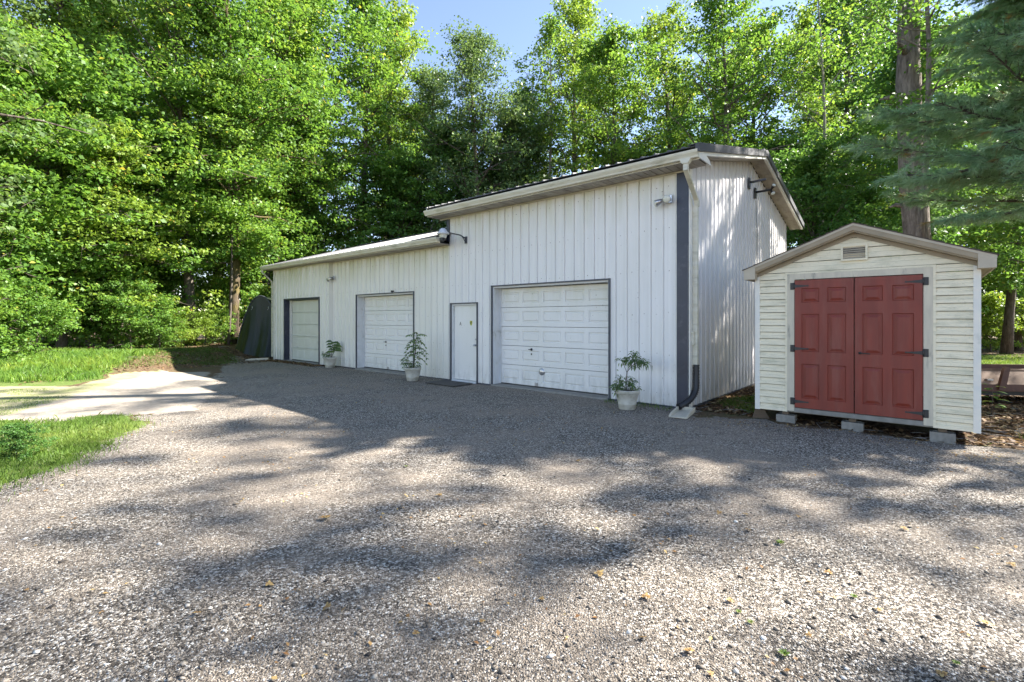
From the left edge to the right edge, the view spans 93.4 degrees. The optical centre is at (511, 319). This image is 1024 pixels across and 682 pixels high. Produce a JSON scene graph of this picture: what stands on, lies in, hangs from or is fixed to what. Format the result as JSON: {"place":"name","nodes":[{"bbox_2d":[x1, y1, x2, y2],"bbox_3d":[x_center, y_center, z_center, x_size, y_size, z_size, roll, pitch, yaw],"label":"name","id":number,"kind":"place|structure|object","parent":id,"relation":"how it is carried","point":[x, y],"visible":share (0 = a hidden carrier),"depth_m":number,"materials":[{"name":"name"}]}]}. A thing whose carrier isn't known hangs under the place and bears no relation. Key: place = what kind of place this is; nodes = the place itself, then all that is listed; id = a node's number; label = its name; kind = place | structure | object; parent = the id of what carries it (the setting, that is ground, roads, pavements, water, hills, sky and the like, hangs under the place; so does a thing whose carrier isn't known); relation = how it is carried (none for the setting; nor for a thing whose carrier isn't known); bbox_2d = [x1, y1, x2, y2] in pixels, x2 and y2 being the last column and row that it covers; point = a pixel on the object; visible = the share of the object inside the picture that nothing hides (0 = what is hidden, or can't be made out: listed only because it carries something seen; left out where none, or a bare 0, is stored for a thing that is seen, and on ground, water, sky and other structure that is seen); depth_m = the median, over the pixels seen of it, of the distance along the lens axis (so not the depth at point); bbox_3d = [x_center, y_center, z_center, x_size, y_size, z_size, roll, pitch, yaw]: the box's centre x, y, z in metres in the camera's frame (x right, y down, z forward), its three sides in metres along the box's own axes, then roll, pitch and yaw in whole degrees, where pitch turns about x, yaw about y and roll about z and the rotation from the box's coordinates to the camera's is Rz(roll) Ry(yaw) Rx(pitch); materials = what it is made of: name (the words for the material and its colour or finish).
{"place":"outdoors","nodes":[
{"label":"outdoors","id":0,"kind":"place"},
{"bbox_2d":[0,411,160,501],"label":"lawn","id":1,"kind":"structure","parent":0,"point":[94,417],"depth_m":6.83,"materials":[{"name":"green plant"}]},
{"bbox_2d":[0,422,59,460],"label":"shrub","id":2,"kind":"object","parent":1,"relation":"on","point":[18,434],"visible":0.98,"depth_m":5.73,"materials":[{"name":"green plant"}]},
{"bbox_2d":[0,346,162,386],"bbox_3d":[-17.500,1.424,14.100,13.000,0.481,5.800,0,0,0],"label":"grass bank","id":3,"kind":"structure","parent":0,"point":[65,382],"depth_m":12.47,"materials":[{"name":"green plant"}]},
{"bbox_2d":[0,266,71,363],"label":"shrub","id":4,"kind":"object","parent":3,"relation":"on","point":[6,312],"visible":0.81,"depth_m":14.77,"materials":[{"name":"green plant"}]},
{"bbox_2d":[0,0,80,293],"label":"maple tree","id":5,"kind":"object","parent":3,"relation":"on","point":[6,104],"visible":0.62,"depth_m":15.78,"materials":[{"name":"green plant"}]},
{"bbox_2d":[0,278,100,357],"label":"shrub","id":6,"kind":"object","parent":3,"relation":"on","point":[39,295],"visible":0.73,"depth_m":15.51,"materials":[{"name":"green plant"}]},
{"bbox_2d":[1,0,993,311],"label":"sky","id":7,"kind":"structure","parent":0,"point":[514,22],"materials":[{"name":"blue"}]},
{"bbox_2d":[0,356,1023,681],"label":"gravel yard","id":8,"kind":"structure","parent":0,"point":[378,410],"depth_m":3.66,"materials":[{"name":"grey gravel"}]},
{"bbox_2d":[0,370,219,424],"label":"dirt patch","id":9,"kind":"object","parent":8,"relation":"on","point":[162,392],"visible":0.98,"depth_m":10.04,"materials":[{"name":"beige soil"}]},
{"bbox_2d":[322,340,342,367],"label":"potted plant","id":10,"kind":"object","parent":8,"relation":"on","point":[329,361],"visible":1,"depth_m":16.34,"materials":[{"name":"green plant"}]},
{"bbox_2d":[400,332,428,380],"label":"potted plant","id":11,"kind":"object","parent":8,"relation":"on","point":[412,371],"visible":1,"depth_m":12.77,"materials":[{"name":"green plant"}]},
{"bbox_2d":[425,380,472,386],"bbox_3d":[-1.616,1.622,12.296,1.100,0.026,0.640,0,0,41],"label":"doormat","id":12,"kind":"object","parent":8,"relation":"on","point":[448,383],"visible":1,"depth_m":12.18,"materials":[{"name":"rubber"}]},
{"bbox_2d":[2,367,1019,678],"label":"leaf scraps","id":13,"kind":"object","parent":8,"relation":"on","point":[596,527],"visible":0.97,"depth_m":4.03,"materials":[{"name":"brown plant"}]},
{"bbox_2d":[259,142,803,409],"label":"garage building","id":14,"kind":"structure","parent":8,"relation":"on","point":[593,271],"depth_m":11.10,"materials":[{"name":"white metal"}]},
{"bbox_2d":[292,300,317,362],"bbox_3d":[-7.802,0.441,18.402,2.710,2.328,0.060,0,0,41],"label":"garage door","id":15,"kind":"structure","parent":14,"relation":"in","point":[309,308],"depth_m":18.47,"materials":[{"name":"beige paint"}]},
{"bbox_2d":[365,295,412,371],"bbox_3d":[-3.833,0.436,15.185,2.980,2.338,0.110,0,0,41],"label":"garage door","id":16,"kind":"structure","parent":14,"relation":"in","point":[380,322],"depth_m":15.29,"materials":[{"name":"white paint"}]},
{"bbox_2d":[455,305,475,380],"bbox_3d":[-1.227,0.615,12.656,0.865,1.950,0.127,0,0,41],"label":"entry door","id":17,"kind":"structure","parent":14,"relation":"in","point":[465,316],"depth_m":12.68,"materials":[{"name":"white paint"}]},
{"bbox_2d":[501,283,607,395],"bbox_3d":[0.912,0.426,11.104,3.215,2.358,0.110,0,0,41],"label":"garage door","id":18,"kind":"structure","parent":14,"relation":"in","point":[548,327],"depth_m":11.02,"materials":[{"name":"white paint"}]},
{"bbox_2d":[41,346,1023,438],"bbox_3d":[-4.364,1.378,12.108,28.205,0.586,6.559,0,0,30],"label":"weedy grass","id":19,"kind":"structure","parent":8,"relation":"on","point":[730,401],"depth_m":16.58,"materials":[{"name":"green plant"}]},
{"bbox_2d":[610,350,652,409],"bbox_3d":[2.135,1.104,8.845,0.859,1.080,0.486,0,0,-14],"label":"potted plant","id":20,"kind":"object","parent":8,"relation":"on","point":[627,398],"visible":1,"depth_m":8.75,"materials":[{"name":"green plant"}]},
{"bbox_2d":[669,406,694,418],"bbox_3d":[2.930,1.597,8.300,0.300,0.085,0.700,0,0,31],"label":"splash block","id":21,"kind":"object","parent":8,"relation":"on","point":[684,412],"depth_m":8.30,"materials":[{"name":"paint"}]},
{"bbox_2d":[1,323,1023,356],"bbox_3d":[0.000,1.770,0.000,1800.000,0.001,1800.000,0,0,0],"label":"ground","id":22,"kind":"structure","parent":0,"point":[986,351],"depth_m":26.48,"materials":[{"name":"brown soil"}]},
{"bbox_2d":[0,0,117,234],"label":"oak tree","id":23,"kind":"object","parent":22,"relation":"on","point":[22,56],"visible":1,"depth_m":11.07,"materials":[{"name":"green plant"}]},
{"bbox_2d":[0,370,161,414],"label":"dry grass patch","id":24,"kind":"object","parent":22,"relation":"on","point":[70,392],"visible":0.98,"depth_m":11.02,"materials":[{"name":"beige plant"}]},
{"bbox_2d":[0,388,65,415],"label":"dry grass","id":25,"kind":"structure","parent":24,"relation":"on","point":[53,398],"depth_m":9.88,"materials":[{"name":"plant"}]},
{"bbox_2d":[96,0,213,340],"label":"slender tree","id":26,"kind":"object","parent":22,"relation":"on","point":[153,6],"visible":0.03,"depth_m":28.74,"materials":[{"name":"green plant"}]},
{"bbox_2d":[155,168,272,339],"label":"understory tree","id":27,"kind":"object","parent":22,"relation":"on","point":[206,289],"visible":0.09,"depth_m":26.89,"materials":[{"name":"green plant"}]},
{"bbox_2d":[176,0,356,293],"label":"maple tree","id":28,"kind":"object","parent":22,"relation":"on","point":[282,53],"visible":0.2,"depth_m":26.92,"materials":[{"name":"green plant"}]},
{"bbox_2d":[221,145,350,296],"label":"understory tree","id":29,"kind":"object","parent":22,"relation":"on","point":[308,207],"visible":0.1,"depth_m":28.05,"materials":[{"name":"green plant"}]},
{"bbox_2d":[215,61,368,284],"bbox_3d":[-16.473,-9.751,38.100,10.954,22.299,10.854,0,0,-3],"label":"maple tree","id":30,"kind":"object","parent":22,"relation":"on","point":[324,160],"depth_m":37.90,"materials":[{"name":"green plant"}]},
{"bbox_2d":[243,94,360,262],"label":"understory tree","id":31,"kind":"object","parent":22,"relation":"on","point":[296,167],"visible":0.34,"depth_m":27.51,"materials":[{"name":"green plant"}]},
{"bbox_2d":[239,0,418,275],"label":"maple tree","id":32,"kind":"object","parent":22,"relation":"on","point":[319,52],"visible":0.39,"depth_m":28.44,"materials":[{"name":"green plant"}]},
{"bbox_2d":[331,74,425,244],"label":"broadleaf tree","id":33,"kind":"object","parent":22,"relation":"on","point":[371,131],"visible":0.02,"depth_m":42.88,"materials":[{"name":"green plant"}]},
{"bbox_2d":[319,0,438,247],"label":"maple tree","id":34,"kind":"object","parent":22,"relation":"on","point":[366,8],"visible":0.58,"depth_m":31.93,"materials":[{"name":"green plant"}]},
{"bbox_2d":[310,143,452,249],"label":"understory tree","id":35,"kind":"object","parent":22,"relation":"on","point":[394,182],"visible":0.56,"depth_m":29.85,"materials":[{"name":"green plant"}]},
{"bbox_2d":[322,0,450,248],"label":"broadleaf tree","id":36,"kind":"object","parent":22,"relation":"on","point":[406,20],"visible":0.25,"depth_m":35.24,"materials":[{"name":"green plant"}]},
{"bbox_2d":[379,59,492,239],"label":"oak tree","id":37,"kind":"object","parent":22,"relation":"on","point":[430,90],"visible":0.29,"depth_m":33.51,"materials":[{"name":"green plant"}]},
{"bbox_2d":[388,112,509,236],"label":"understory tree","id":38,"kind":"object","parent":22,"relation":"on","point":[451,193],"visible":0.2,"depth_m":31.54,"materials":[{"name":"green plant"}]},
{"bbox_2d":[379,15,549,232],"bbox_3d":[-2.626,-8.502,31.004,10.234,20.779,10.004,0,0,15],"label":"oak tree","id":39,"kind":"object","parent":22,"relation":"on","point":[470,48],"visible":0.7,"depth_m":29.77,"materials":[{"name":"green plant"}]},
{"bbox_2d":[453,101,577,196],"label":"understory tree","id":40,"kind":"object","parent":22,"relation":"on","point":[514,125],"visible":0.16,"depth_m":32.81,"materials":[{"name":"green plant"}]},
{"bbox_2d":[481,73,568,192],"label":"oak tree","id":41,"kind":"object","parent":22,"relation":"on","point":[527,90],"visible":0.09,"depth_m":35.98,"materials":[{"name":"green plant"}]},
{"bbox_2d":[508,11,604,181],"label":"slender tree","id":42,"kind":"object","parent":22,"relation":"on","point":[549,22],"visible":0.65,"depth_m":33.06,"materials":[{"name":"green plant"}]},
{"bbox_2d":[487,0,644,184],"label":"broadleaf tree","id":43,"kind":"object","parent":22,"relation":"on","point":[576,15],"visible":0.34,"depth_m":34.66,"materials":[{"name":"green plant"}]},
{"bbox_2d":[541,61,625,173],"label":"broadleaf tree","id":44,"kind":"object","parent":22,"relation":"on","point":[568,146],"visible":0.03,"depth_m":42.81,"materials":[{"name":"green plant"}]},
{"bbox_2d":[553,18,695,171],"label":"maple tree","id":45,"kind":"object","parent":22,"relation":"on","point":[609,52],"visible":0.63,"depth_m":28.88,"materials":[{"name":"green plant"}]},
{"bbox_2d":[585,137,677,165],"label":"understory tree","id":46,"kind":"object","parent":22,"relation":"on","point":[653,151],"visible":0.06,"depth_m":30.37,"materials":[{"name":"green plant"}]},
{"bbox_2d":[619,76,718,150],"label":"maple tree","id":47,"kind":"object","parent":22,"relation":"on","point":[688,139],"visible":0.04,"depth_m":43.73,"materials":[{"name":"green plant"}]},
{"bbox_2d":[607,0,756,158],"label":"broadleaf tree","id":48,"kind":"object","parent":22,"relation":"on","point":[661,20],"visible":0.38,"depth_m":33.03,"materials":[{"name":"green plant"}]},
{"bbox_2d":[674,5,835,246],"bbox_3d":[15.343,-9.057,31.075,10.478,21.823,10.382,0,0,19],"label":"maple tree","id":49,"kind":"object","parent":22,"relation":"on","point":[764,26],"visible":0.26,"depth_m":30.53,"materials":[{"name":"green plant"}]},
{"bbox_2d":[734,128,861,248],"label":"understory tree","id":50,"kind":"object","parent":22,"relation":"on","point":[793,139],"visible":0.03,"depth_m":25.76,"materials":[{"name":"green plant"}]},
{"bbox_2d":[747,2,856,235],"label":"slender tree","id":51,"kind":"object","parent":22,"relation":"on","point":[805,22],"visible":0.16,"depth_m":35.34,"materials":[{"name":"green plant"}]},
{"bbox_2d":[773,126,894,250],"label":"understory tree","id":52,"kind":"object","parent":22,"relation":"on","point":[804,165],"visible":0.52,"depth_m":19.97,"materials":[{"name":"green plant"}]},
{"bbox_2d":[799,181,902,256],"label":"understory tree","id":53,"kind":"object","parent":22,"relation":"on","point":[867,194],"visible":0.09,"depth_m":20.96,"materials":[{"name":"green plant"}]},
{"bbox_2d":[775,0,938,243],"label":"maple tree","id":54,"kind":"object","parent":22,"relation":"on","point":[845,103],"visible":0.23,"depth_m":27.68,"materials":[{"name":"green plant"}]},
{"bbox_2d":[785,0,943,230],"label":"broadleaf tree","id":55,"kind":"object","parent":22,"relation":"on","point":[869,60],"visible":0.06,"depth_m":32.20,"materials":[{"name":"green plant"}]},
{"bbox_2d":[833,0,998,236],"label":"slender tree","id":56,"kind":"object","parent":22,"relation":"on","point":[929,61],"visible":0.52,"depth_m":12.68,"materials":[{"name":"green plant"}]},
{"bbox_2d":[880,186,997,314],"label":"understory tree","id":57,"kind":"object","parent":22,"relation":"on","point":[974,238],"visible":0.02,"depth_m":22.32,"materials":[{"name":"green plant"}]},
{"bbox_2d":[863,4,1018,264],"bbox_3d":[27.004,-8.653,30.949,8.572,20.997,9.321,0,0,36],"label":"broadleaf tree","id":58,"kind":"object","parent":22,"relation":"on","point":[962,12],"visible":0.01,"depth_m":29.50,"materials":[{"name":"green plant"}]},
{"bbox_2d":[934,63,1023,350],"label":"slender tree","id":59,"kind":"object","parent":22,"relation":"on","point":[1017,336],"visible":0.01,"depth_m":26.97,"materials":[{"name":"green plant"}]},
{"bbox_2d":[934,13,1023,293],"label":"maple tree","id":60,"kind":"object","parent":22,"relation":"on","point":[1002,285],"visible":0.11,"depth_m":22.66,"materials":[{"name":"green plant"}]},
{"bbox_2d":[935,24,1023,353],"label":"maple tree","id":61,"kind":"object","parent":22,"relation":"on","point":[1007,342],"visible":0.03,"depth_m":24.35,"materials":[{"name":"green plant"}]},
{"bbox_2d":[948,7,1023,295],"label":"maple tree","id":62,"kind":"object","parent":22,"relation":"on","point":[1011,253],"visible":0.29,"depth_m":13.31,"materials":[{"name":"green plant"}]},
{"bbox_2d":[981,290,1023,351],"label":"shrub","id":63,"kind":"object","parent":22,"relation":"on","point":[994,316],"visible":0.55,"depth_m":25.62,"materials":[{"name":"green plant"}]},
{"bbox_2d":[981,265,1023,349],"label":"shrub","id":64,"kind":"object","parent":22,"relation":"on","point":[1004,295],"visible":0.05,"depth_m":28.65,"materials":[{"name":"green plant"}]},
{"bbox_2d":[30,410,1011,657],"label":"twig bits","id":65,"kind":"object","parent":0,"point":[488,525],"visible":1,"depth_m":4.58,"materials":[{"name":"brown plant"}]},
{"bbox_2d":[19,341,1023,449],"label":"forest floor","id":66,"kind":"structure","parent":0,"point":[212,370],"depth_m":8.63,"materials":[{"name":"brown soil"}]},
{"bbox_2d":[0,0,84,225],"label":"broadleaf tree","id":67,"kind":"object","parent":66,"relation":"on","point":[7,12],"visible":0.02,"depth_m":20.71,"materials":[{"name":"green plant"}]},
{"bbox_2d":[7,238,107,350],"bbox_3d":[-18.834,-1.027,18.414,6.012,4.956,4.432,0,0,-6],"label":"shrub","id":68,"kind":"object","parent":66,"relation":"on","point":[45,342],"visible":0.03,"depth_m":18.26,"materials":[{"name":"green plant"}]},
{"bbox_2d":[0,34,118,350],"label":"understory tree","id":69,"kind":"object","parent":66,"relation":"on","point":[9,260],"visible":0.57,"depth_m":16.54,"materials":[{"name":"green plant"}]},
{"bbox_2d":[0,0,176,345],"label":"broadleaf tree","id":70,"kind":"object","parent":66,"relation":"on","point":[57,3],"visible":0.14,"depth_m":21.48,"materials":[{"name":"green plant"}]},
{"bbox_2d":[0,21,203,348],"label":"understory tree","id":71,"kind":"object","parent":66,"relation":"on","point":[93,94],"visible":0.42,"depth_m":18.16,"materials":[{"name":"green plant"}]},
{"bbox_2d":[56,257,149,349],"bbox_3d":[-16.764,-0.546,19.570,5.010,3.902,3.693,0,0,-18],"label":"shrub","id":72,"kind":"object","parent":66,"relation":"on","point":[92,340],"visible":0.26,"depth_m":19.02,"materials":[{"name":"green plant"}]},
{"bbox_2d":[7,108,224,347],"bbox_3d":[-16.164,-3.049,19.697,7.062,9.443,7.055,0,0,40],"label":"understory tree","id":73,"kind":"object","parent":66,"relation":"on","point":[118,160],"visible":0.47,"depth_m":19.05,"materials":[{"name":"green plant"}]},
{"bbox_2d":[7,0,228,342],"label":"maple tree","id":74,"kind":"object","parent":66,"relation":"on","point":[106,5],"visible":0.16,"depth_m":21.68,"materials":[{"name":"green plant"}]},
{"bbox_2d":[83,275,170,349],"bbox_3d":[-14.894,-0.167,18.765,3.808,3.089,2.807,0,0,43],"label":"shrub","id":75,"kind":"object","parent":66,"relation":"on","point":[126,319],"visible":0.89,"depth_m":18.59,"materials":[{"name":"green plant"}]},
{"bbox_2d":[38,116,232,338],"bbox_3d":[-17.582,-3.832,22.792,6.555,10.403,7.846,0,0,45],"label":"understory tree","id":76,"kind":"object","parent":66,"relation":"on","point":[156,195],"visible":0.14,"depth_m":22.17,"materials":[{"name":"green plant"}]},
{"bbox_2d":[117,295,192,348],"bbox_3d":[-14.342,0.165,19.608,2.216,2.341,3.006,0,0,4],"label":"shrub","id":77,"kind":"object","parent":66,"relation":"on","point":[166,330],"visible":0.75,"depth_m":19.55,"materials":[{"name":"green plant"}]},
{"bbox_2d":[101,240,222,345],"bbox_3d":[-17.084,-1.144,22.588,6.413,5.193,4.727,0,0,-21],"label":"shrub","id":78,"kind":"object","parent":66,"relation":"on","point":[165,276],"visible":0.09,"depth_m":22.46,"materials":[{"name":"green plant"}]},
{"bbox_2d":[63,0,282,344],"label":"maple tree","id":79,"kind":"object","parent":66,"relation":"on","point":[159,23],"visible":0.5,"depth_m":21.87,"materials":[{"name":"green plant"}]},
{"bbox_2d":[152,312,204,347],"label":"shrub","id":80,"kind":"object","parent":66,"relation":"on","point":[188,333],"visible":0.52,"depth_m":20.71,"materials":[{"name":"green plant"}]},
{"bbox_2d":[182,308,233,345],"bbox_3d":[-14.016,0.416,21.850,1.997,1.834,2.438,0,0,10],"label":"shrub","id":81,"kind":"object","parent":66,"relation":"on","point":[206,316],"visible":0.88,"depth_m":21.81,"materials":[{"name":"green plant"}]},
{"bbox_2d":[200,307,238,344],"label":"shrub","id":82,"kind":"object","parent":66,"relation":"on","point":[219,322],"visible":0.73,"depth_m":22.42,"materials":[{"name":"green plant"}]},
{"bbox_2d":[80,0,360,343],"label":"maple tree","id":83,"kind":"object","parent":66,"relation":"on","point":[226,28],"visible":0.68,"depth_m":22.76,"materials":[{"name":"green plant"}]},
{"bbox_2d":[134,52,316,344],"bbox_3d":[-13.386,-5.436,22.872,7.320,13.612,7.599,0,0,42],"label":"understory tree","id":84,"kind":"object","parent":66,"relation":"on","point":[225,78],"visible":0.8,"depth_m":21.98,"materials":[{"name":"green plant"}]},
{"bbox_2d":[181,256,273,343],"bbox_3d":[-14.147,-1.049,25.494,4.432,4.994,6.012,0,0,-10],"label":"shrub","id":85,"kind":"object","parent":66,"relation":"on","point":[249,291],"visible":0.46,"depth_m":24.91,"materials":[{"name":"green plant"}]},
{"bbox_2d":[235,295,270,356],"bbox_3d":[-11.051,0.284,22.683,2.188,2.665,4.234,0,0,0],"label":"storage shelter","id":86,"kind":"object","parent":66,"relation":"on","point":[254,337],"visible":0.48,"depth_m":21.07,"materials":[{"name":"green fabric"}]},
{"bbox_2d":[41,346,1023,446],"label":"twigs","id":87,"kind":"object","parent":66,"relation":"on","point":[867,429],"visible":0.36,"depth_m":7.32,"materials":[{"name":"brown wood"}]},
{"bbox_2d":[648,0,841,244],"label":"broadleaf tree","id":88,"kind":"object","parent":66,"relation":"on","point":[716,38],"visible":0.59,"depth_m":25.39,"materials":[{"name":"green plant"}]},
{"bbox_2d":[776,412,796,423],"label":"concrete block","id":89,"kind":"structure","parent":66,"relation":"on","point":[786,418],"depth_m":7.74,"materials":[{"name":"grey concrete"}]},
{"bbox_2d":[776,0,893,234],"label":"slender tree","id":90,"kind":"object","parent":66,"relation":"on","point":[826,4],"visible":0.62,"depth_m":23.71,"materials":[{"name":"green plant"}]},
{"bbox_2d":[841,419,863,432],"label":"concrete block","id":91,"kind":"structure","parent":66,"relation":"on","point":[856,426],"depth_m":7.17,"materials":[{"name":"grey concrete"}]},
{"bbox_2d":[742,222,998,433],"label":"garden shed","id":92,"kind":"structure","parent":91,"relation":"on","point":[862,328],"depth_m":6.97,"materials":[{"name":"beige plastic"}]},
{"bbox_2d":[790,278,853,412],"bbox_3d":[4.728,0.386,7.386,0.824,1.996,0.058,0,0,41],"label":"door","id":93,"kind":"structure","parent":92,"relation":"in","point":[823,348],"depth_m":7.34,"materials":[{"name":"red paint"}]},
{"bbox_2d":[855,274,928,419],"bbox_3d":[5.351,0.386,6.828,0.824,1.996,0.093,0,0,41],"label":"door","id":94,"kind":"structure","parent":92,"relation":"in","point":[889,351],"depth_m":6.83,"materials":[{"name":"red paint"}]},
{"bbox_2d":[807,12,1006,244],"bbox_3d":[15.500,-4.739,18.155,7.320,13.091,7.599,0,0,19],"label":"understory tree","id":95,"kind":"object","parent":66,"relation":"on","point":[875,93],"visible":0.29,"depth_m":18.50,"materials":[{"name":"green plant"}]},
{"bbox_2d":[879,0,934,264],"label":"pine tree","id":96,"kind":"object","parent":66,"relation":"on","point":[910,79],"visible":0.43,"depth_m":13.52,"materials":[{"name":"brown plant"}]},
{"bbox_2d":[838,0,1023,231],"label":"pine tree","id":97,"kind":"object","parent":66,"relation":"on","point":[987,165],"visible":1,"depth_m":9.54,"materials":[{"name":"green plant"}]},
{"bbox_2d":[930,429,955,443],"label":"concrete block","id":98,"kind":"structure","parent":66,"relation":"on","point":[948,437],"depth_m":6.51,"materials":[{"name":"grey concrete"}]},
{"bbox_2d":[981,364,1023,395],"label":"utility trailer","id":99,"kind":"object","parent":66,"relation":"on","point":[1010,377],"visible":0.49,"depth_m":9.32,"materials":[{"name":"brown paint"}]},
{"bbox_2d":[981,353,1023,363],"bbox_3d":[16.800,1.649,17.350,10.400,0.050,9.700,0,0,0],"label":"back lawn","id":100,"kind":"structure","parent":0,"point":[999,358],"depth_m":19.33,"materials":[{"name":"green plant"}]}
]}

